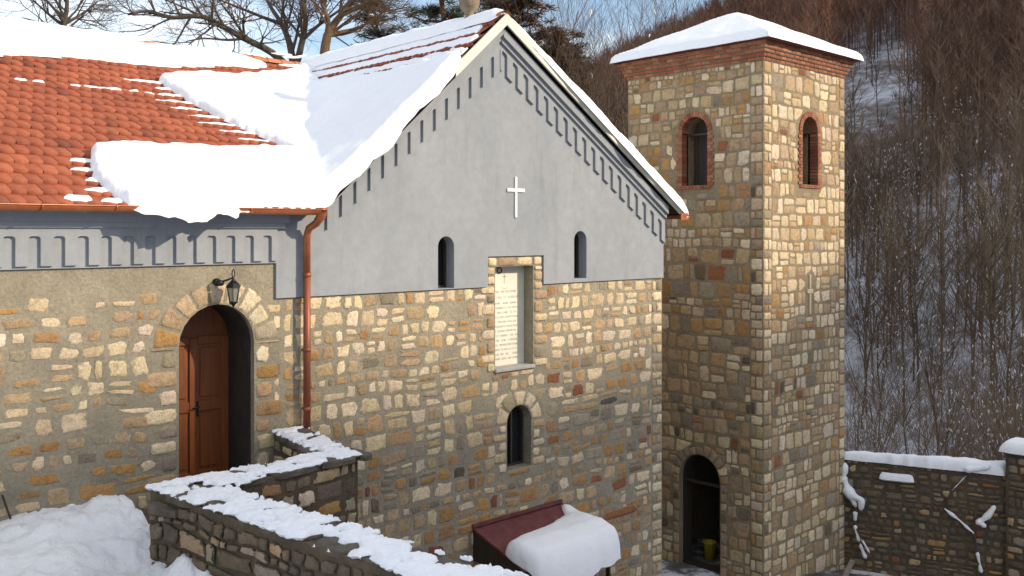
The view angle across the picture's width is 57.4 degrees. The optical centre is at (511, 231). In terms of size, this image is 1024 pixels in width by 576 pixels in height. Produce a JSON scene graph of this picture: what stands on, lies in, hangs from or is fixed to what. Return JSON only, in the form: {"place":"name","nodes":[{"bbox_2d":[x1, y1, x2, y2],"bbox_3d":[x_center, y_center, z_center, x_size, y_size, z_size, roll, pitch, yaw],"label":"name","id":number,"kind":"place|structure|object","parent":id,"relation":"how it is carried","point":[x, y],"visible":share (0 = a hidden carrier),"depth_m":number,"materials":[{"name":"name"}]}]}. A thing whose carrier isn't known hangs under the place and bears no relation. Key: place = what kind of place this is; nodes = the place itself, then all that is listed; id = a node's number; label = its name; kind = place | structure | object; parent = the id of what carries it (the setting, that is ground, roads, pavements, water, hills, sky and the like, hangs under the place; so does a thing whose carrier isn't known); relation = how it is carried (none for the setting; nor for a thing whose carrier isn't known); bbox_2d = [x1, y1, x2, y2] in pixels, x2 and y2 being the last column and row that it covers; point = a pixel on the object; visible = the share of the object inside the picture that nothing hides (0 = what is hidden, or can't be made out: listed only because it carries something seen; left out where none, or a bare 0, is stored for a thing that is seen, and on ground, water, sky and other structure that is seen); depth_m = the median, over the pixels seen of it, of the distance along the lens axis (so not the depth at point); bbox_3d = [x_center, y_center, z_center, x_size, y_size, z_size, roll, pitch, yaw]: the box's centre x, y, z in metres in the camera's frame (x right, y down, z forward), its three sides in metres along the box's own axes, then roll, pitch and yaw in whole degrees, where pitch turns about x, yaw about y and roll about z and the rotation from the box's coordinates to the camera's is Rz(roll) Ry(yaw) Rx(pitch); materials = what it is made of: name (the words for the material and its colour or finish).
{"place":"outdoors","nodes":[
{"label":"outdoors","id":0,"kind":"place"},
{"bbox_2d":[0,494,211,575],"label":"snow terrace","id":1,"kind":"structure","parent":0,"point":[103,535],"depth_m":10.34,"materials":[{"name":"snow"}]},
{"bbox_2d":[1,495,10,518],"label":"stick","id":2,"kind":"object","parent":1,"relation":"on","point":[6,507],"visible":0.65,"depth_m":10.86,"materials":[{"name":"brown wood"}]},
{"bbox_2d":[0,0,724,60],"label":"sky","id":3,"kind":"structure","parent":0,"point":[335,44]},
{"bbox_2d":[610,12,863,64],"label":"roof snow","id":4,"kind":"structure","parent":0,"point":[731,27],"depth_m":23.42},
{"bbox_2d":[662,538,891,575],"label":"courtyard ground","id":5,"kind":"structure","parent":0,"point":[670,568],"depth_m":23.78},
{"bbox_2d":[0,0,689,575],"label":"church","id":6,"kind":"structure","parent":5,"relation":"on","point":[446,310],"depth_m":14.75,"materials":[{"name":"stone"}]},
{"bbox_2d":[0,16,266,68],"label":"roof snow","id":7,"kind":"structure","parent":6,"relation":"on","point":[18,37],"depth_m":17.08,"materials":[{"name":"snow"}]},
{"bbox_2d":[14,52,305,203],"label":"thin snow","id":8,"kind":"structure","parent":6,"relation":"on","point":[85,198],"depth_m":15.23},
{"bbox_2d":[179,306,227,477],"bbox_3d":[-4.509,2.290,13.249,1.120,2.660,0.150,0,0,-43],"label":"door","id":9,"kind":"structure","parent":6,"relation":"in","point":[203,344],"depth_m":13.36,"materials":[{"name":"brown wood"}]},
{"bbox_2d":[213,269,240,307],"bbox_3d":[-3.842,0.759,12.621,0.405,0.522,0.190,0,0,14],"label":"wall lantern","id":10,"kind":"object","parent":6,"relation":"attached to","point":[233,286],"depth_m":12.56,"materials":[{"name":"black metal"}]},
{"bbox_2d":[90,50,460,222],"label":"roof snow","id":11,"kind":"structure","parent":6,"relation":"on","point":[331,137],"depth_m":14.34,"materials":[{"name":"snow"}]},
{"bbox_2d":[300,8,506,79],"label":"roof snow","id":12,"kind":"structure","parent":6,"relation":"on","point":[421,36],"depth_m":17.52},
{"bbox_2d":[438,238,445,287],"bbox_3d":[-1.241,0.498,15.537,0.360,0.875,0.065,0,0,-43],"label":"window","id":13,"kind":"structure","parent":6,"relation":"in","point":[442,244],"depth_m":15.61,"materials":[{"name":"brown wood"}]},
{"bbox_2d":[507,406,522,466],"bbox_3d":[-0.031,3.615,16.724,0.610,1.130,0.065,0,0,-43],"label":"window","id":14,"kind":"structure","parent":6,"relation":"in","point":[515,418],"depth_m":16.83,"materials":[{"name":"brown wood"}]},
{"bbox_2d":[472,499,610,575],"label":"entrance canopy","id":15,"kind":"object","parent":6,"relation":"attached to","point":[493,538],"visible":0.41,"depth_m":15.92,"materials":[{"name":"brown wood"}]},
{"bbox_2d":[505,504,620,575],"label":"canopy snow","id":16,"kind":"structure","parent":15,"relation":"on","point":[572,541],"depth_m":15.49,"materials":[{"name":"snow"}]},
{"bbox_2d":[574,233,578,277],"bbox_3d":[1.125,0.425,17.751,0.360,0.910,0.065,0,0,-43],"label":"window","id":17,"kind":"structure","parent":6,"relation":"in","point":[576,240],"depth_m":17.84,"materials":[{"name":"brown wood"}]},
{"bbox_2d":[515,22,688,214],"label":"roof snow","id":18,"kind":"structure","parent":6,"relation":"on","point":[674,196],"depth_m":17.98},
{"bbox_2d":[702,539,716,559],"bbox_3d":[5.079,8.175,24.063,0.360,0.450,0.355,0,0,-43],"label":"bucket","id":19,"kind":"object","parent":5,"relation":"on","point":[709,545],"visible":1,"depth_m":23.95,"materials":[{"name":"yellow plastic"}]},
{"bbox_2d":[612,0,861,575],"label":"bell tower","id":20,"kind":"structure","parent":5,"relation":"on","point":[739,146],"depth_m":23.09,"materials":[{"name":"stone"}]},
{"bbox_2d":[842,560,854,575],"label":"plank","id":21,"kind":"object","parent":5,"relation":"on","point":[847,571],"visible":1,"depth_m":23.48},
{"bbox_2d":[829,0,1022,460],"bbox_3d":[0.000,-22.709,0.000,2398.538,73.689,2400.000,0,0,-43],"label":"ground","id":22,"kind":"structure","parent":0,"point":[885,102],"depth_m":61.48,"materials":[{"name":"snow"}]},
{"bbox_2d":[1,0,137,32],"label":"bare tree","id":23,"kind":"object","parent":22,"relation":"on","point":[64,18],"visible":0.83,"depth_m":29.77,"materials":[{"name":"brown plant"}]},
{"bbox_2d":[82,0,411,61],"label":"bare tree","id":24,"kind":"object","parent":22,"relation":"on","point":[282,21],"visible":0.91,"depth_m":28.58,"materials":[{"name":"brown plant"}]},
{"bbox_2d":[148,428,472,575],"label":"parapet wall","id":25,"kind":"structure","parent":22,"relation":"on","point":[212,543],"depth_m":9.76,"materials":[{"name":"stone"}]},
{"bbox_2d":[140,508,150,523],"bbox_3d":[-3.479,3.725,11.877,2.350,0.350,1.899,0,0,-43],"label":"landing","id":26,"kind":"object","parent":25,"relation":"on","point":[145,513],"visible":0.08,"depth_m":11.76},
{"bbox_2d":[145,425,528,575],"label":"snow","id":27,"kind":"structure","parent":25,"relation":"on","point":[295,522],"depth_m":9.25,"materials":[{"name":"snow"}]},
{"bbox_2d":[259,0,447,53],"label":"bare tree","id":28,"kind":"object","parent":22,"relation":"on","point":[331,29],"visible":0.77,"depth_m":26.68,"materials":[{"name":"brown plant"}]},
{"bbox_2d":[346,0,408,42],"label":"pine tree","id":29,"kind":"object","parent":22,"relation":"on","point":[376,34],"visible":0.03,"depth_m":32.95,"materials":[{"name":"green plant"}]},
{"bbox_2d":[396,0,489,33],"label":"pine tree","id":30,"kind":"object","parent":22,"relation":"on","point":[433,11],"visible":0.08,"depth_m":29.97,"materials":[{"name":"green plant"}]},
{"bbox_2d":[480,0,515,15],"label":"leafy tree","id":31,"kind":"object","parent":22,"relation":"on","point":[489,3],"visible":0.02,"depth_m":37.16,"materials":[{"name":"brown plant"}]},
{"bbox_2d":[478,0,564,71],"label":"leafy tree","id":32,"kind":"object","parent":22,"relation":"on","point":[533,4],"visible":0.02,"depth_m":35.85,"materials":[{"name":"green plant"}]},
{"bbox_2d":[526,16,588,94],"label":"leafy tree","id":33,"kind":"object","parent":22,"relation":"on","point":[553,49],"visible":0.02,"depth_m":43.14,"materials":[{"name":"brown plant"}]},
{"bbox_2d":[438,0,693,138],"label":"bare tree","id":34,"kind":"object","parent":22,"relation":"on","point":[602,88],"visible":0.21,"depth_m":37.61,"materials":[{"name":"brown plant"}]},
{"bbox_2d":[538,43,612,121],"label":"leafy tree","id":35,"kind":"object","parent":22,"relation":"on","point":[581,78],"visible":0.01,"depth_m":45.87,"materials":[{"name":"brown plant"}]},
{"bbox_2d":[533,0,627,129],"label":"bare tree","id":36,"kind":"object","parent":22,"relation":"on","point":[591,46],"visible":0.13,"depth_m":51.37,"materials":[{"name":"brown plant"}]},
{"bbox_2d":[478,0,698,127],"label":"bare tree","id":37,"kind":"object","parent":22,"relation":"on","point":[589,15],"visible":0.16,"depth_m":37.80,"materials":[{"name":"brown plant"}]},
{"bbox_2d":[534,0,693,137],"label":"bare tree","id":38,"kind":"object","parent":22,"relation":"on","point":[618,46],"visible":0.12,"depth_m":49.00,"materials":[{"name":"brown plant"}]},
{"bbox_2d":[587,0,705,133],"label":"bare tree","id":39,"kind":"object","parent":22,"relation":"on","point":[646,33],"visible":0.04,"depth_m":56.80,"materials":[{"name":"brown plant"}]},
{"bbox_2d":[578,0,895,134],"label":"bare tree","id":40,"kind":"object","parent":22,"relation":"on","point":[622,33],"visible":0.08,"depth_m":45.04,"materials":[{"name":"brown plant"}]},
{"bbox_2d":[582,0,1023,424],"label":"forest","id":41,"kind":"object","parent":22,"relation":"on","point":[953,36],"visible":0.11,"depth_m":64.18,"materials":[{"name":"plant"}]},
{"bbox_2d":[844,361,880,449],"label":"sapling","id":42,"kind":"object","parent":22,"relation":"on","point":[855,428],"visible":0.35,"depth_m":44.39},
{"bbox_2d":[844,361,886,415],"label":"sapling","id":43,"kind":"object","parent":22,"relation":"on","point":[846,388],"visible":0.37,"depth_m":48.12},
{"bbox_2d":[845,128,888,229],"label":"sapling","id":44,"kind":"object","parent":22,"relation":"on","point":[861,150],"visible":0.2,"depth_m":68.18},
{"bbox_2d":[844,329,891,445],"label":"sapling","id":45,"kind":"object","parent":22,"relation":"on","point":[847,381],"visible":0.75,"depth_m":44.46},
{"bbox_2d":[844,177,891,317],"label":"sapling","id":46,"kind":"object","parent":22,"relation":"on","point":[864,215],"visible":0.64,"depth_m":56.28,"materials":[{"name":"brown plant"}]},
{"bbox_2d":[844,428,899,453],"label":"sapling","id":47,"kind":"object","parent":22,"relation":"on","point":[875,444],"visible":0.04,"depth_m":31.60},
{"bbox_2d":[844,170,900,270],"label":"sapling","id":48,"kind":"object","parent":22,"relation":"on","point":[871,215],"visible":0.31,"depth_m":61.27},
{"bbox_2d":[844,365,903,452],"bbox_3d":[13.718,9.303,37.999,3.524,9.977,3.839,0,0,-3],"label":"sapling","id":49,"kind":"object","parent":22,"relation":"on","point":[863,429],"visible":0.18,"depth_m":37.97,"materials":[{"name":"brown plant"}]},
{"bbox_2d":[844,412,904,453],"bbox_3d":[12.617,9.016,33.841,3.443,5.839,2.495,0,0,26],"label":"sapling","id":50,"kind":"object","parent":22,"relation":"on","point":[870,437],"visible":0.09,"depth_m":33.93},
{"bbox_2d":[844,425,904,453],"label":"sapling","id":51,"kind":"object","parent":22,"relation":"on","point":[878,440],"visible":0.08,"depth_m":31.67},
{"bbox_2d":[846,426,902,453],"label":"sapling","id":52,"kind":"object","parent":22,"relation":"on","point":[874,439],"visible":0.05,"depth_m":40.65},
{"bbox_2d":[852,126,910,242],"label":"sapling","id":53,"kind":"object","parent":22,"relation":"on","point":[877,171],"visible":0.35,"depth_m":64.12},
{"bbox_2d":[848,125,921,289],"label":"sapling","id":54,"kind":"object","parent":22,"relation":"on","point":[875,186],"visible":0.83,"depth_m":58.40,"materials":[{"name":"brown plant"}]},
{"bbox_2d":[850,416,920,452],"bbox_3d":[12.203,8.050,30.702,2.570,3.946,2.122,0,0,-29],"label":"sapling","id":55,"kind":"object","parent":22,"relation":"on","point":[880,435],"visible":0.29,"depth_m":30.97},
{"bbox_2d":[845,228,926,410],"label":"sapling","id":56,"kind":"object","parent":22,"relation":"on","point":[878,330],"visible":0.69,"depth_m":48.35,"materials":[{"name":"brown plant"}]},
{"bbox_2d":[857,300,921,437],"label":"sapling","id":57,"kind":"object","parent":22,"relation":"on","point":[886,352],"visible":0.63,"depth_m":46.16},
{"bbox_2d":[844,221,936,424],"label":"sapling","id":58,"kind":"object","parent":22,"relation":"on","point":[857,321],"visible":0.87,"depth_m":46.84,"materials":[{"name":"brown plant"}]},
{"bbox_2d":[863,183,919,297],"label":"sapling","id":59,"kind":"object","parent":22,"relation":"on","point":[891,212],"visible":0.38,"depth_m":56.91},
{"bbox_2d":[844,360,940,453],"bbox_3d":[12.108,7.039,31.096,3.512,5.955,2.545,0,0,-6],"label":"sapling","id":60,"kind":"object","parent":22,"relation":"on","point":[879,430],"visible":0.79,"depth_m":30.83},
{"bbox_2d":[877,292,912,362],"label":"sapling","id":61,"kind":"object","parent":22,"relation":"on","point":[896,325],"visible":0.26,"depth_m":51.63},
{"bbox_2d":[872,271,917,336],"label":"sapling","id":62,"kind":"object","parent":22,"relation":"on","point":[890,304],"visible":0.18,"depth_m":53.74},
{"bbox_2d":[844,301,949,451],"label":"sapling","id":63,"kind":"object","parent":22,"relation":"on","point":[885,378],"visible":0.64,"depth_m":41.34,"materials":[{"name":"brown plant"}]},
{"bbox_2d":[863,183,932,335],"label":"sapling","id":64,"kind":"object","parent":22,"relation":"on","point":[901,240],"visible":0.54,"depth_m":52.80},
{"bbox_2d":[863,109,935,240],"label":"sapling","id":65,"kind":"object","parent":22,"relation":"on","point":[899,172],"visible":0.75,"depth_m":61.63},
{"bbox_2d":[877,230,927,319],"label":"sapling","id":66,"kind":"object","parent":22,"relation":"on","point":[900,266],"visible":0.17,"depth_m":55.00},
{"bbox_2d":[878,117,932,270],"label":"sapling","id":67,"kind":"object","parent":22,"relation":"on","point":[908,178],"visible":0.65,"depth_m":59.51,"materials":[{"name":"brown plant"}]},
{"bbox_2d":[873,283,950,453],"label":"sapling","id":68,"kind":"object","parent":22,"relation":"on","point":[908,362],"visible":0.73,"depth_m":44.56,"materials":[{"name":"brown plant"}]},
{"bbox_2d":[879,159,944,336],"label":"sapling","id":69,"kind":"object","parent":22,"relation":"on","point":[912,221],"visible":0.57,"depth_m":53.50,"materials":[{"name":"brown plant"}]},
{"bbox_2d":[883,214,946,323],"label":"sapling","id":70,"kind":"object","parent":22,"relation":"on","point":[916,267],"visible":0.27,"depth_m":54.20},
{"bbox_2d":[900,192,939,263],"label":"sapling","id":71,"kind":"object","parent":22,"relation":"on","point":[922,218],"visible":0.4,"depth_m":60.13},
{"bbox_2d":[901,352,942,427],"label":"sapling","id":72,"kind":"object","parent":22,"relation":"on","point":[921,385],"visible":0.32,"depth_m":46.56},
{"bbox_2d":[844,460,1005,575],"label":"courtyard wall","id":73,"kind":"structure","parent":22,"relation":"on","point":[911,529],"depth_m":23.81,"materials":[{"name":"stone"}]},
{"bbox_2d":[842,463,869,559],"bbox_3d":[8.901,7.284,24.353,0.793,2.457,0.308,0,0,39],"label":"creeper","id":74,"kind":"object","parent":73,"relation":"attached to","point":[850,494],"visible":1,"depth_m":24.33,"materials":[{"name":"white plant"}]},
{"bbox_2d":[879,472,913,482],"bbox_3d":[9.869,6.303,24.029,0.832,0.216,0.262,0,0,24],"label":"snow lump","id":75,"kind":"object","parent":73,"relation":"on","point":[896,477],"visible":1,"depth_m":23.94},
{"bbox_2d":[844,451,1005,475],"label":"snow","id":76,"kind":"structure","parent":73,"relation":"on","point":[998,468],"depth_m":23.74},
{"bbox_2d":[943,464,995,574],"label":"creeper","id":77,"kind":"object","parent":73,"relation":"attached to","point":[988,515],"visible":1,"depth_m":23.12,"materials":[{"name":"white plant"}]},
{"bbox_2d":[886,425,965,455],"bbox_3d":[17.178,10.961,39.798,3.464,5.874,2.510,0,0,-8],"label":"sapling","id":78,"kind":"object","parent":22,"relation":"on","point":[909,447],"visible":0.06,"depth_m":39.69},
{"bbox_2d":[860,338,993,457],"bbox_3d":[13.844,7.294,31.817,4.524,7.671,3.278,0,0,32],"label":"sapling","id":79,"kind":"object","parent":22,"relation":"on","point":[924,424],"visible":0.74,"depth_m":31.87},
{"bbox_2d":[905,266,953,325],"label":"sapling","id":80,"kind":"object","parent":22,"relation":"on","point":[929,296],"visible":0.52,"depth_m":53.59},
{"bbox_2d":[896,281,966,425],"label":"sapling","id":81,"kind":"object","parent":22,"relation":"on","point":[938,341],"visible":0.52,"depth_m":46.00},
{"bbox_2d":[904,229,959,302],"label":"sapling","id":82,"kind":"object","parent":22,"relation":"on","point":[933,269],"visible":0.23,"depth_m":55.38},
{"bbox_2d":[869,255,1010,454],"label":"sapling","id":83,"kind":"object","parent":22,"relation":"on","point":[928,361],"visible":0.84,"depth_m":43.10,"materials":[{"name":"brown plant"}]},
{"bbox_2d":[863,325,1017,456],"bbox_3d":[14.204,6.807,30.842,4.578,7.763,3.318,0,0,5],"label":"sapling","id":84,"kind":"object","parent":22,"relation":"on","point":[951,424],"visible":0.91,"depth_m":31.07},
{"bbox_2d":[920,217,966,280],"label":"sapling","id":85,"kind":"object","parent":22,"relation":"on","point":[939,246],"visible":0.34,"depth_m":58.10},
{"bbox_2d":[907,181,985,282],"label":"sapling","id":86,"kind":"object","parent":22,"relation":"on","point":[938,256],"visible":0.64,"depth_m":52.38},
{"bbox_2d":[929,307,968,353],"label":"sapling","id":87,"kind":"object","parent":22,"relation":"on","point":[950,327],"visible":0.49,"depth_m":51.16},
{"bbox_2d":[918,304,992,454],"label":"sapling","id":88,"kind":"object","parent":22,"relation":"on","point":[952,366],"visible":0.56,"depth_m":42.07,"materials":[{"name":"brown plant"}]},
{"bbox_2d":[932,84,979,210],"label":"sapling","id":89,"kind":"object","parent":22,"relation":"on","point":[943,143],"visible":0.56,"depth_m":65.59,"materials":[{"name":"brown plant"}]},
{"bbox_2d":[922,67,989,192],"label":"sapling","id":90,"kind":"object","parent":22,"relation":"on","point":[953,110],"visible":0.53,"depth_m":66.88,"materials":[{"name":"brown plant"}]},
{"bbox_2d":[908,346,1008,460],"bbox_3d":[15.668,7.865,32.385,3.389,7.931,4.677,0,0,35],"label":"sapling","id":91,"kind":"object","parent":22,"relation":"on","point":[943,439],"visible":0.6,"depth_m":32.26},
{"bbox_2d":[947,245,987,330],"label":"sapling","id":92,"kind":"object","parent":22,"relation":"on","point":[968,284],"visible":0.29,"depth_m":52.88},
{"bbox_2d":[914,386,1023,459],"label":"sapling","id":93,"kind":"object","parent":22,"relation":"on","point":[977,433],"visible":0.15,"depth_m":32.95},
{"bbox_2d":[917,308,1023,458],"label":"sapling","id":94,"kind":"object","parent":22,"relation":"on","point":[983,386],"visible":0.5,"depth_m":36.51,"materials":[{"name":"brown plant"}]},
{"bbox_2d":[932,402,1014,459],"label":"sapling","id":95,"kind":"object","parent":22,"relation":"on","point":[979,427],"visible":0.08,"depth_m":41.39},
{"bbox_2d":[957,360,994,425],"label":"sapling","id":96,"kind":"object","parent":22,"relation":"on","point":[972,390],"visible":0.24,"depth_m":45.31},
{"bbox_2d":[940,261,1023,432],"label":"sapling","id":97,"kind":"object","parent":22,"relation":"on","point":[980,334],"visible":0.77,"depth_m":41.07,"materials":[{"name":"brown plant"}]},
{"bbox_2d":[941,351,1023,460],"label":"sapling","id":98,"kind":"object","parent":22,"relation":"on","point":[983,445],"visible":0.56,"depth_m":31.09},
{"bbox_2d":[941,333,1023,458],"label":"sapling","id":99,"kind":"object","parent":22,"relation":"on","point":[987,390],"visible":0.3,"depth_m":39.19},
{"bbox_2d":[950,118,1023,317],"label":"sapling","id":100,"kind":"object","parent":22,"relation":"on","point":[1003,212],"visible":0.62,"depth_m":53.34,"materials":[{"name":"brown plant"}]},
{"bbox_2d":[953,209,1023,292],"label":"sapling","id":101,"kind":"object","parent":22,"relation":"on","point":[1001,251],"visible":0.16,"depth_m":52.88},
{"bbox_2d":[954,333,1023,441],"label":"sapling","id":102,"kind":"object","parent":22,"relation":"on","point":[1020,415],"visible":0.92,"depth_m":29.10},
{"bbox_2d":[954,293,1023,434],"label":"sapling","id":103,"kind":"object","parent":22,"relation":"on","point":[994,360],"visible":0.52,"depth_m":42.48,"materials":[{"name":"brown plant"}]},
{"bbox_2d":[961,335,1023,460],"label":"sapling","id":104,"kind":"object","parent":22,"relation":"on","point":[995,395],"visible":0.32,"depth_m":39.95,"materials":[{"name":"brown plant"}]},
{"bbox_2d":[962,272,1023,425],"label":"sapling","id":105,"kind":"object","parent":22,"relation":"on","point":[1002,339],"visible":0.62,"depth_m":43.88,"materials":[{"name":"brown plant"}]},
{"bbox_2d":[967,80,1023,185],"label":"sapling","id":106,"kind":"object","parent":22,"relation":"on","point":[1002,123],"visible":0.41,"depth_m":65.38,"materials":[{"name":"brown plant"}]},
{"bbox_2d":[970,391,1022,460],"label":"sapling","id":107,"kind":"object","parent":22,"relation":"on","point":[997,436],"visible":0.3,"depth_m":31.88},
{"bbox_2d":[971,415,1023,458],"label":"sapling","id":108,"kind":"object","parent":22,"relation":"on","point":[1002,438],"visible":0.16,"depth_m":29.66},
{"bbox_2d":[977,150,1023,289],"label":"sapling","id":109,"kind":"object","parent":22,"relation":"on","point":[1009,197],"visible":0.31,"depth_m":54.98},
{"bbox_2d":[980,282,1021,351],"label":"sapling","id":110,"kind":"object","parent":22,"relation":"on","point":[1011,315],"visible":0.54,"depth_m":46.06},
{"bbox_2d":[1002,452,1023,575],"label":"gate pillar","id":111,"kind":"structure","parent":22,"relation":"on","point":[1014,514],"depth_m":22.69,"materials":[{"name":"stone"}]},
{"bbox_2d":[998,437,1023,455],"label":"pillar snow","id":112,"kind":"structure","parent":0,"point":[1014,445],"depth_m":22.69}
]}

